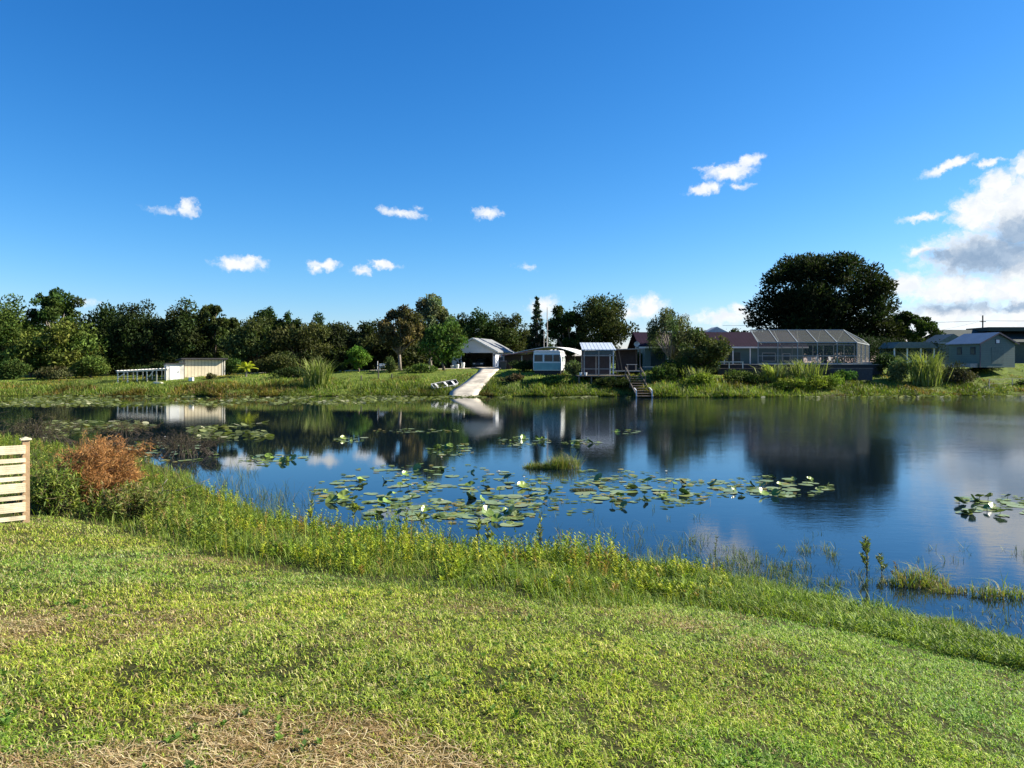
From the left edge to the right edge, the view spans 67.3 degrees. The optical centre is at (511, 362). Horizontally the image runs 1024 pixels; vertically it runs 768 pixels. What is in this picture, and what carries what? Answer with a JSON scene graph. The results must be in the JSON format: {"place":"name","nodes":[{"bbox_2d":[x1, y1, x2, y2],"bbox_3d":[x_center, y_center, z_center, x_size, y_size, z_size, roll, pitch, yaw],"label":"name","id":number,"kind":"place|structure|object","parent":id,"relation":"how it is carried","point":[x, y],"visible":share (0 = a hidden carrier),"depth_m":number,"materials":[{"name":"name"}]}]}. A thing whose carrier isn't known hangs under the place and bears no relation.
{"place":"outdoors","nodes":[
{"label":"outdoors","id":0,"kind":"place"},
{"bbox_2d":[0,395,1023,641],"bbox_3d":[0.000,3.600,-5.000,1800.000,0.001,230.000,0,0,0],"label":"water","id":1,"kind":"structure","parent":0,"point":[898,473],"depth_m":26.68,"materials":[{"name":"blue liquid"}]},
{"bbox_2d":[80,420,161,436],"bbox_3d":[-19.303,3.224,38.176,3.694,0.890,3.484,0,0,-32],"label":"bare bush","id":2,"kind":"object","parent":1,"relation":"in","point":[123,429],"visible":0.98,"depth_m":38.25,"materials":[{"name":"brown plant"}]},
{"bbox_2d":[142,425,224,457],"bbox_3d":[-12.707,3.039,30.119,3.154,1.258,3.104,0,0,0],"label":"bare bush","id":3,"kind":"object","parent":1,"relation":"in","point":[183,445],"visible":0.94,"depth_m":29.73,"materials":[{"name":"brown plant"}]},
{"bbox_2d":[0,394,1023,439],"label":"floating pads","id":4,"kind":"object","parent":1,"relation":"on","point":[255,433],"visible":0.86,"depth_m":69.70,"materials":[{"name":"green plant"}]},
{"bbox_2d":[519,449,590,469],"bbox_3d":[1.575,3.363,26.269,2.635,1.074,1.914,0,0,19],"label":"grass islet","id":5,"kind":"object","parent":1,"relation":"in","point":[563,463],"depth_m":26.13,"materials":[{"name":"green plant"}]},
{"bbox_2d":[123,428,1023,526],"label":"lily pads","id":6,"kind":"object","parent":1,"relation":"on","point":[442,515],"visible":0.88,"depth_m":20.82,"materials":[{"name":"green plant"}]},
{"bbox_2d":[206,458,1023,631],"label":"water reeds","id":7,"kind":"object","parent":1,"relation":"on","point":[775,567],"visible":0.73,"depth_m":14.27,"materials":[{"name":"green plant"}]},
{"bbox_2d":[664,569,1023,667],"bbox_3d":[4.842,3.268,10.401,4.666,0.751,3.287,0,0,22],"label":"edge weeds","id":8,"kind":"object","parent":1,"relation":"on","point":[920,638],"visible":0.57,"depth_m":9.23,"materials":[{"name":"green plant"}]},
{"bbox_2d":[859,535,870,574],"bbox_3d":[6.009,3.298,13.095,0.212,0.665,0.456,0,0,23],"label":"water weed","id":9,"kind":"object","parent":1,"relation":"on","point":[866,547],"visible":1,"depth_m":13.06,"materials":[{"name":"green plant"}]},
{"bbox_2d":[881,559,954,588],"bbox_3d":[6.622,3.501,12.440,1.520,0.797,1.131,0,0,0],"label":"grass clump","id":10,"kind":"object","parent":1,"relation":"in","point":[923,581],"visible":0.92,"depth_m":12.44,"materials":[{"name":"green plant"}]},
{"bbox_2d":[925,578,970,593],"bbox_3d":[6.841,3.656,12.144,0.759,0.488,0.588,0,0,0],"label":"grass clump","id":11,"kind":"object","parent":1,"relation":"on","point":[948,589],"visible":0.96,"depth_m":12.09,"materials":[{"name":"green plant"}]},
{"bbox_2d":[962,571,1023,599],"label":"grass clump","id":12,"kind":"object","parent":1,"relation":"in","point":[992,593],"visible":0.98,"depth_m":11.84,"materials":[{"name":"green plant"}]},
{"bbox_2d":[0,363,1023,767],"bbox_3d":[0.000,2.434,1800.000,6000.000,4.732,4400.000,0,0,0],"label":"ground","id":13,"kind":"structure","parent":0,"point":[132,669],"depth_m":5.82,"materials":[{"name":"green plant"}]},
{"bbox_2d":[0,437,31,522],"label":"slat fence","id":14,"kind":"object","parent":13,"relation":"on","point":[23,486],"visible":0.91,"depth_m":11.95,"materials":[{"name":"beige wood"}]},
{"bbox_2d":[0,358,34,379],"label":"shrub","id":15,"kind":"object","parent":13,"relation":"on","point":[15,369],"visible":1,"depth_m":95.21,"materials":[{"name":"green plant"}]},
{"bbox_2d":[0,293,44,364],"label":"olive tree","id":16,"kind":"object","parent":13,"relation":"on","point":[13,326],"visible":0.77,"depth_m":110.60,"materials":[{"name":"green plant"}]},
{"bbox_2d":[0,330,60,376],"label":"olive tree","id":17,"kind":"object","parent":13,"relation":"on","point":[30,349],"visible":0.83,"depth_m":98.82,"materials":[{"name":"green plant"}]},
{"bbox_2d":[0,412,92,444],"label":"bare bush","id":18,"kind":"object","parent":13,"relation":"on","point":[44,428],"visible":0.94,"depth_m":33.81,"materials":[{"name":"brown plant"}]},
{"bbox_2d":[6,456,97,514],"bbox_3d":[-8.279,2.208,13.655,1.420,1.078,1.418,0,0,0],"label":"leafy bush","id":19,"kind":"object","parent":13,"relation":"on","point":[53,482],"visible":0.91,"depth_m":13.50,"materials":[{"name":"green plant"}]},
{"bbox_2d":[32,365,75,379],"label":"shrub","id":20,"kind":"object","parent":13,"relation":"on","point":[53,373],"visible":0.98,"depth_m":94.52,"materials":[{"name":"green plant"}]},
{"bbox_2d":[23,287,85,343],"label":"oak tree","id":21,"kind":"object","parent":13,"relation":"on","point":[55,304],"visible":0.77,"depth_m":114.73,"materials":[{"name":"green plant"}]},
{"bbox_2d":[33,317,110,376],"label":"olive tree","id":22,"kind":"object","parent":13,"relation":"on","point":[69,355],"visible":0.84,"depth_m":100.15,"materials":[{"name":"green plant"}]},
{"bbox_2d":[68,353,111,377],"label":"shrub","id":23,"kind":"object","parent":13,"relation":"on","point":[87,366],"visible":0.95,"depth_m":96.67,"materials":[{"name":"green plant"}]},
{"bbox_2d":[30,426,162,513],"bbox_3d":[-7.910,2.066,14.681,2.417,1.774,1.966,0,0,0],"label":"dead bush","id":24,"kind":"object","parent":13,"relation":"on","point":[98,460],"visible":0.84,"depth_m":14.45,"materials":[{"name":"plant"}]},
{"bbox_2d":[77,300,133,374],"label":"oak tree","id":25,"kind":"object","parent":13,"relation":"on","point":[101,316],"visible":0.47,"depth_m":110.95,"materials":[{"name":"green plant"}]},
{"bbox_2d":[0,433,220,555],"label":"marsh grass","id":26,"kind":"structure","parent":13,"relation":"on","point":[123,521],"depth_m":13.59,"materials":[{"name":"plant"}]},
{"bbox_2d":[0,432,239,559],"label":"marsh weeds","id":27,"kind":"object","parent":13,"relation":"on","point":[223,527],"visible":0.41,"depth_m":13.50,"materials":[{"name":"green plant"}]},
{"bbox_2d":[83,476,177,522],"bbox_3d":[-6.783,2.478,13.820,1.542,0.842,1.366,0,0,22],"label":"leafy bush","id":28,"kind":"object","parent":13,"relation":"on","point":[127,497],"visible":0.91,"depth_m":13.73,"materials":[{"name":"green plant"}]},
{"bbox_2d":[103,298,171,372],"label":"oak tree","id":29,"kind":"object","parent":13,"relation":"on","point":[129,325],"visible":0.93,"depth_m":106.36,"materials":[{"name":"green plant"}]},
{"bbox_2d":[116,368,167,381],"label":"slatted arbor","id":30,"kind":"object","parent":13,"relation":"on","point":[146,370],"visible":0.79,"depth_m":91.37,"materials":[{"name":"white paint"}]},
{"bbox_2d":[130,361,164,376],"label":"shrub","id":31,"kind":"object","parent":13,"relation":"on","point":[155,365],"visible":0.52,"depth_m":97.16,"materials":[{"name":"green plant"}]},
{"bbox_2d":[163,363,185,379],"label":"white shed","id":32,"kind":"structure","parent":13,"relation":"on","point":[175,371],"depth_m":92.52,"materials":[{"name":"paint"}]},
{"bbox_2d":[152,295,221,362],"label":"oak tree","id":33,"kind":"object","parent":13,"relation":"on","point":[186,338],"visible":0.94,"depth_m":106.91,"materials":[{"name":"green plant"}]},
{"bbox_2d":[175,358,227,377],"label":"tan shed","id":34,"kind":"structure","parent":13,"relation":"on","point":[196,367],"depth_m":96.21,"materials":[{"name":"beige metal"}]},
{"bbox_2d":[197,304,238,357],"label":"oak tree","id":35,"kind":"object","parent":13,"relation":"on","point":[213,311],"visible":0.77,"depth_m":109.19,"materials":[{"name":"green plant"}]},
{"bbox_2d":[220,355,242,374],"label":"shrub","id":36,"kind":"object","parent":13,"relation":"on","point":[230,367],"visible":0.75,"depth_m":98.44,"materials":[{"name":"green plant"}]},
{"bbox_2d":[7,337,473,374],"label":"undergrowth","id":37,"kind":"object","parent":13,"relation":"on","point":[414,356],"visible":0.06,"depth_m":114.05,"materials":[{"name":"green plant"}]},
{"bbox_2d":[217,315,280,372],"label":"oak tree","id":38,"kind":"object","parent":13,"relation":"on","point":[247,343],"visible":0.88,"depth_m":103.90,"materials":[{"name":"green plant"}]},
{"bbox_2d":[253,306,284,344],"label":"pine tree","id":39,"kind":"object","parent":13,"relation":"on","point":[269,312],"visible":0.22,"depth_m":127.85,"materials":[{"name":"green plant"}]},
{"bbox_2d":[251,350,298,373],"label":"shrub","id":40,"kind":"object","parent":13,"relation":"on","point":[277,362],"visible":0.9,"depth_m":98.92,"materials":[{"name":"green plant"}]},
{"bbox_2d":[269,366,305,376],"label":"shrub","id":41,"kind":"object","parent":13,"relation":"on","point":[292,371],"visible":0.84,"depth_m":91.58,"materials":[{"name":"green plant"}]},
{"bbox_2d":[275,310,302,348],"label":"pine tree","id":42,"kind":"object","parent":13,"relation":"on","point":[289,320],"visible":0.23,"depth_m":127.61,"materials":[{"name":"green plant"}]},
{"bbox_2d":[267,322,333,369],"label":"oak tree","id":43,"kind":"object","parent":13,"relation":"on","point":[290,339],"visible":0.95,"depth_m":105.05,"materials":[{"name":"green plant"}]},
{"bbox_2d":[294,357,336,386],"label":"cane clump","id":44,"kind":"object","parent":13,"relation":"on","point":[317,374],"visible":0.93,"depth_m":86.69,"materials":[{"name":"green plant"}]},
{"bbox_2d":[325,361,346,371],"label":"shrub","id":45,"kind":"object","parent":13,"relation":"on","point":[339,367],"visible":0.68,"depth_m":98.55,"materials":[{"name":"green plant"}]},
{"bbox_2d":[318,321,364,367],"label":"oak tree","id":46,"kind":"object","parent":13,"relation":"on","point":[339,331],"visible":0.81,"depth_m":110.71,"materials":[{"name":"green plant"}]},
{"bbox_2d":[344,346,372,371],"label":"tree","id":47,"kind":"object","parent":13,"relation":"on","point":[357,354],"visible":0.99,"depth_m":97.38,"materials":[{"name":"green plant"}]},
{"bbox_2d":[353,317,399,369],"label":"oak tree","id":48,"kind":"object","parent":13,"relation":"on","point":[368,330],"visible":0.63,"depth_m":112.36,"materials":[{"name":"green plant"}]},
{"bbox_2d":[381,356,398,372],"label":"shrub","id":49,"kind":"object","parent":13,"relation":"on","point":[389,365],"visible":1,"depth_m":95.74,"materials":[{"name":"green plant"}]},
{"bbox_2d":[377,304,424,369],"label":"brown tree","id":50,"kind":"object","parent":13,"relation":"on","point":[404,317],"visible":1,"depth_m":103.26,"materials":[{"name":"grey plant"}]},
{"bbox_2d":[402,363,437,372],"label":"shrub","id":51,"kind":"object","parent":13,"relation":"on","point":[423,367],"visible":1,"depth_m":94.85,"materials":[{"name":"green plant"}]},
{"bbox_2d":[413,293,455,365],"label":"tree","id":52,"kind":"object","parent":13,"relation":"on","point":[432,310],"visible":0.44,"depth_m":108.72,"materials":[{"name":"green plant"}]},
{"bbox_2d":[417,317,468,369],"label":"oak tree","id":53,"kind":"object","parent":13,"relation":"on","point":[443,350],"visible":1,"depth_m":100.06,"materials":[{"name":"green plant"}]},
{"bbox_2d":[194,480,734,602],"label":"shore weeds","id":54,"kind":"object","parent":13,"relation":"on","point":[370,544],"visible":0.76,"depth_m":10.95,"materials":[{"name":"green plant"}]},
{"bbox_2d":[449,367,500,395],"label":"ramp","id":55,"kind":"object","parent":13,"relation":"on","point":[474,384],"visible":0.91,"depth_m":87.27,"materials":[{"name":"concrete"}]},
{"bbox_2d":[454,307,497,341],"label":"oak tree","id":56,"kind":"object","parent":13,"relation":"on","point":[482,322],"visible":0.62,"depth_m":126.78,"materials":[{"name":"green plant"}]},
{"bbox_2d":[452,338,514,367],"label":"white house","id":57,"kind":"structure","parent":13,"relation":"on","point":[493,351],"depth_m":112.47,"materials":[{"name":"white paint"}]},
{"bbox_2d":[472,358,491,366],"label":"parked car","id":58,"kind":"object","parent":57,"relation":"in","point":[480,362],"visible":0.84,"depth_m":114.09,"materials":[{"name":"paint"}]},
{"bbox_2d":[0,537,1011,767],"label":"dry thatch","id":59,"kind":"object","parent":13,"relation":"on","point":[265,750],"visible":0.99,"depth_m":4.17,"materials":[{"name":"plant"}]},
{"bbox_2d":[0,537,1013,767],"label":"lawn weeds","id":60,"kind":"object","parent":13,"relation":"on","point":[187,762],"visible":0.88,"depth_m":5.47,"materials":[{"name":"green plant"}]},
{"bbox_2d":[487,311,533,351],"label":"oak tree","id":61,"kind":"object","parent":13,"relation":"on","point":[508,335],"visible":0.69,"depth_m":128.35,"materials":[{"name":"green plant"}]},
{"bbox_2d":[0,364,1023,397],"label":"bank grass","id":62,"kind":"structure","parent":13,"relation":"on","point":[542,389],"depth_m":84.99,"materials":[{"name":"green plant"}]},
{"bbox_2d":[501,351,532,368],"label":"lean to","id":63,"kind":"object","parent":13,"relation":"on","point":[508,358],"visible":0.34,"depth_m":102.50,"materials":[{"name":"grey wood"}]},
{"bbox_2d":[508,359,533,371],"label":"shrub","id":64,"kind":"object","parent":13,"relation":"on","point":[524,365],"visible":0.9,"depth_m":94.35,"materials":[{"name":"green plant"}]},
{"bbox_2d":[525,296,546,353],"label":"conifer tree","id":65,"kind":"object","parent":13,"relation":"on","point":[535,334],"visible":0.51,"depth_m":115.65,"materials":[{"name":"green plant"}]},
{"bbox_2d":[511,347,580,366],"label":"carport","id":66,"kind":"object","parent":13,"relation":"on","point":[572,358],"visible":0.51,"depth_m":106.14,"materials":[{"name":"white paint"}]},
{"bbox_2d":[523,376,568,384],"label":"shrub","id":67,"kind":"object","parent":13,"relation":"on","point":[551,380],"visible":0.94,"depth_m":86.55,"materials":[{"name":"green plant"}]},
{"bbox_2d":[533,350,564,374],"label":"camper trailer","id":68,"kind":"object","parent":13,"relation":"on","point":[549,362],"visible":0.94,"depth_m":91.75,"materials":[{"name":"white paint"}]},
{"bbox_2d":[102,444,1023,672],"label":"shore grass","id":69,"kind":"structure","parent":13,"relation":"on","point":[403,569],"depth_m":9.81,"materials":[{"name":"green plant"}]},
{"bbox_2d":[544,304,588,355],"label":"oak tree","id":70,"kind":"object","parent":13,"relation":"on","point":[558,324],"visible":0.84,"depth_m":116.97,"materials":[{"name":"green plant"}]},
{"bbox_2d":[563,360,580,375],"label":"shrub","id":71,"kind":"object","parent":13,"relation":"on","point":[573,368],"visible":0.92,"depth_m":90.44,"materials":[{"name":"green plant"}]},
{"bbox_2d":[575,343,628,383],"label":"gazebo","id":72,"kind":"object","parent":13,"relation":"on","point":[596,363],"visible":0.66,"depth_m":89.70,"materials":[{"name":"white metal"}]},
{"bbox_2d":[569,292,639,368],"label":"oak tree","id":73,"kind":"object","parent":13,"relation":"on","point":[604,318],"visible":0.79,"depth_m":113.62,"materials":[{"name":"green plant"}]},
{"bbox_2d":[593,376,637,387],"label":"shrub","id":74,"kind":"object","parent":13,"relation":"on","point":[606,381],"visible":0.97,"depth_m":84.75,"materials":[{"name":"green plant"}]},
{"bbox_2d":[612,348,643,374],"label":"pergola","id":75,"kind":"object","parent":13,"relation":"on","point":[624,357],"visible":0.67,"depth_m":93.90,"materials":[{"name":"grey wood"}]},
{"bbox_2d":[625,367,653,397],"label":"lake stairs","id":76,"kind":"structure","parent":13,"relation":"on","point":[631,385],"depth_m":83.45,"materials":[{"name":"grey wood"}]},
{"bbox_2d":[646,363,677,380],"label":"shrub","id":77,"kind":"object","parent":13,"relation":"on","point":[659,372],"visible":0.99,"depth_m":85.68,"materials":[{"name":"green plant"}]},
{"bbox_2d":[646,306,692,361],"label":"willow tree","id":78,"kind":"object","parent":13,"relation":"on","point":[665,324],"visible":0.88,"depth_m":95.44,"materials":[{"name":"green plant"}]},
{"bbox_2d":[660,356,695,376],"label":"shrub","id":79,"kind":"object","parent":13,"relation":"on","point":[679,366],"visible":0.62,"depth_m":87.54,"materials":[{"name":"green plant"}]},
{"bbox_2d":[627,327,757,369],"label":"house","id":80,"kind":"structure","parent":13,"relation":"on","point":[745,349],"depth_m":99.00,"materials":[{"name":"brown"}]},
{"bbox_2d":[650,352,665,366],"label":"window","id":81,"kind":"structure","parent":80,"relation":"in","point":[653,359],"depth_m":98.93,"materials":[{"name":"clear glass"}]},
{"bbox_2d":[726,352,740,363],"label":"window","id":82,"kind":"structure","parent":80,"relation":"in","point":[736,355],"depth_m":98.93,"materials":[{"name":"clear glass"}]},
{"bbox_2d":[683,373,714,386],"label":"shrub","id":83,"kind":"object","parent":13,"relation":"on","point":[699,378],"visible":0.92,"depth_m":83.50,"materials":[{"name":"green plant"}]},
{"bbox_2d":[676,326,733,372],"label":"olive tree","id":84,"kind":"object","parent":13,"relation":"on","point":[704,351],"visible":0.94,"depth_m":88.58,"materials":[{"name":"green plant"}]},
{"bbox_2d":[723,369,763,382],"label":"shrub","id":85,"kind":"object","parent":13,"relation":"on","point":[746,378],"visible":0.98,"depth_m":85.51,"materials":[{"name":"green plant"}]},
{"bbox_2d":[718,362,815,376],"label":"deck skirt","id":86,"kind":"object","parent":13,"relation":"on","point":[721,371],"visible":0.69,"depth_m":90.00,"materials":[{"name":"grey wood"}]},
{"bbox_2d":[754,363,791,382],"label":"cane clump","id":87,"kind":"object","parent":13,"relation":"on","point":[772,374],"visible":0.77,"depth_m":86.63,"materials":[{"name":"green plant"}]},
{"bbox_2d":[767,377,811,389],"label":"shrub","id":88,"kind":"object","parent":13,"relation":"on","point":[791,383],"visible":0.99,"depth_m":83.44,"materials":[{"name":"green plant"}]},
{"bbox_2d":[716,329,881,374],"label":"pool enclosure","id":89,"kind":"object","parent":13,"relation":"on","point":[840,348],"visible":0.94,"depth_m":92.00,"materials":[{"name":"grey"}]},
{"bbox_2d":[780,359,832,386],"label":"cane clump","id":90,"kind":"object","parent":13,"relation":"on","point":[801,372],"visible":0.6,"depth_m":85.63,"materials":[{"name":"green plant"}]},
{"bbox_2d":[738,250,906,357],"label":"giant tree","id":91,"kind":"object","parent":13,"relation":"on","point":[816,300],"visible":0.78,"depth_m":114.19,"materials":[{"name":"green plant"}]},
{"bbox_2d":[806,373,844,388],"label":"shrub","id":92,"kind":"object","parent":13,"relation":"on","point":[826,381],"visible":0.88,"depth_m":84.38,"materials":[{"name":"green plant"}]},
{"bbox_2d":[726,325,948,362],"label":"shrub","id":93,"kind":"object","parent":13,"relation":"on","point":[875,351],"visible":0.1,"depth_m":105.55,"materials":[{"name":"green plant"}]},
{"bbox_2d":[832,369,858,381],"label":"shrub","id":94,"kind":"object","parent":13,"relation":"on","point":[847,375],"visible":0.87,"depth_m":87.60,"materials":[{"name":"green plant"}]},
{"bbox_2d":[829,368,872,379],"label":"wall","id":95,"kind":"structure","parent":13,"relation":"on","point":[865,373],"depth_m":88.50,"materials":[{"name":"concrete"}]},
{"bbox_2d":[871,352,902,374],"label":"shrub","id":96,"kind":"object","parent":13,"relation":"on","point":[882,360],"visible":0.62,"depth_m":91.89,"materials":[{"name":"green plant"}]},
{"bbox_2d":[887,355,915,382],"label":"shrub","id":97,"kind":"object","parent":13,"relation":"on","point":[898,370],"visible":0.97,"depth_m":88.51,"materials":[{"name":"green plant"}]},
{"bbox_2d":[878,342,936,364],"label":"pale shelter","id":98,"kind":"object","parent":13,"relation":"on","point":[899,346],"visible":0.43,"depth_m":100.11,"materials":[{"name":"white paint"}]},
{"bbox_2d":[890,311,946,341],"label":"airy tree","id":99,"kind":"object","parent":13,"relation":"on","point":[923,326],"visible":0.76,"depth_m":118.14,"materials":[{"name":"green plant"}]},
{"bbox_2d":[899,350,954,385],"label":"cane clump","id":100,"kind":"object","parent":13,"relation":"on","point":[928,374],"visible":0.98,"depth_m":87.57,"materials":[{"name":"green plant"}]},
{"bbox_2d":[923,334,958,363],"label":"grey shed","id":101,"kind":"structure","parent":13,"relation":"on","point":[945,338],"depth_m":106.00,"materials":[{"name":"grey metal"}]},
{"bbox_2d":[939,361,979,381],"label":"shrub","id":102,"kind":"object","parent":13,"relation":"on","point":[959,374],"visible":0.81,"depth_m":88.34,"materials":[{"name":"green plant"}]},
{"bbox_2d":[922,327,1023,362],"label":"dark roofed house","id":103,"kind":"structure","parent":13,"relation":"on","point":[1016,334],"depth_m":121.19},
{"bbox_2d":[945,332,1019,366],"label":"green shed","id":104,"kind":"structure","parent":13,"relation":"on","point":[994,349],"depth_m":91.89,"materials":[{"name":"green"}]},
{"bbox_2d":[991,347,1003,363],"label":"door","id":105,"kind":"structure","parent":104,"relation":"in","point":[997,353],"depth_m":91.59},
{"bbox_2d":[0,0,1023,359],"label":"sky","id":106,"kind":"structure","parent":0,"point":[352,161],"materials":[{"name":"blue"}]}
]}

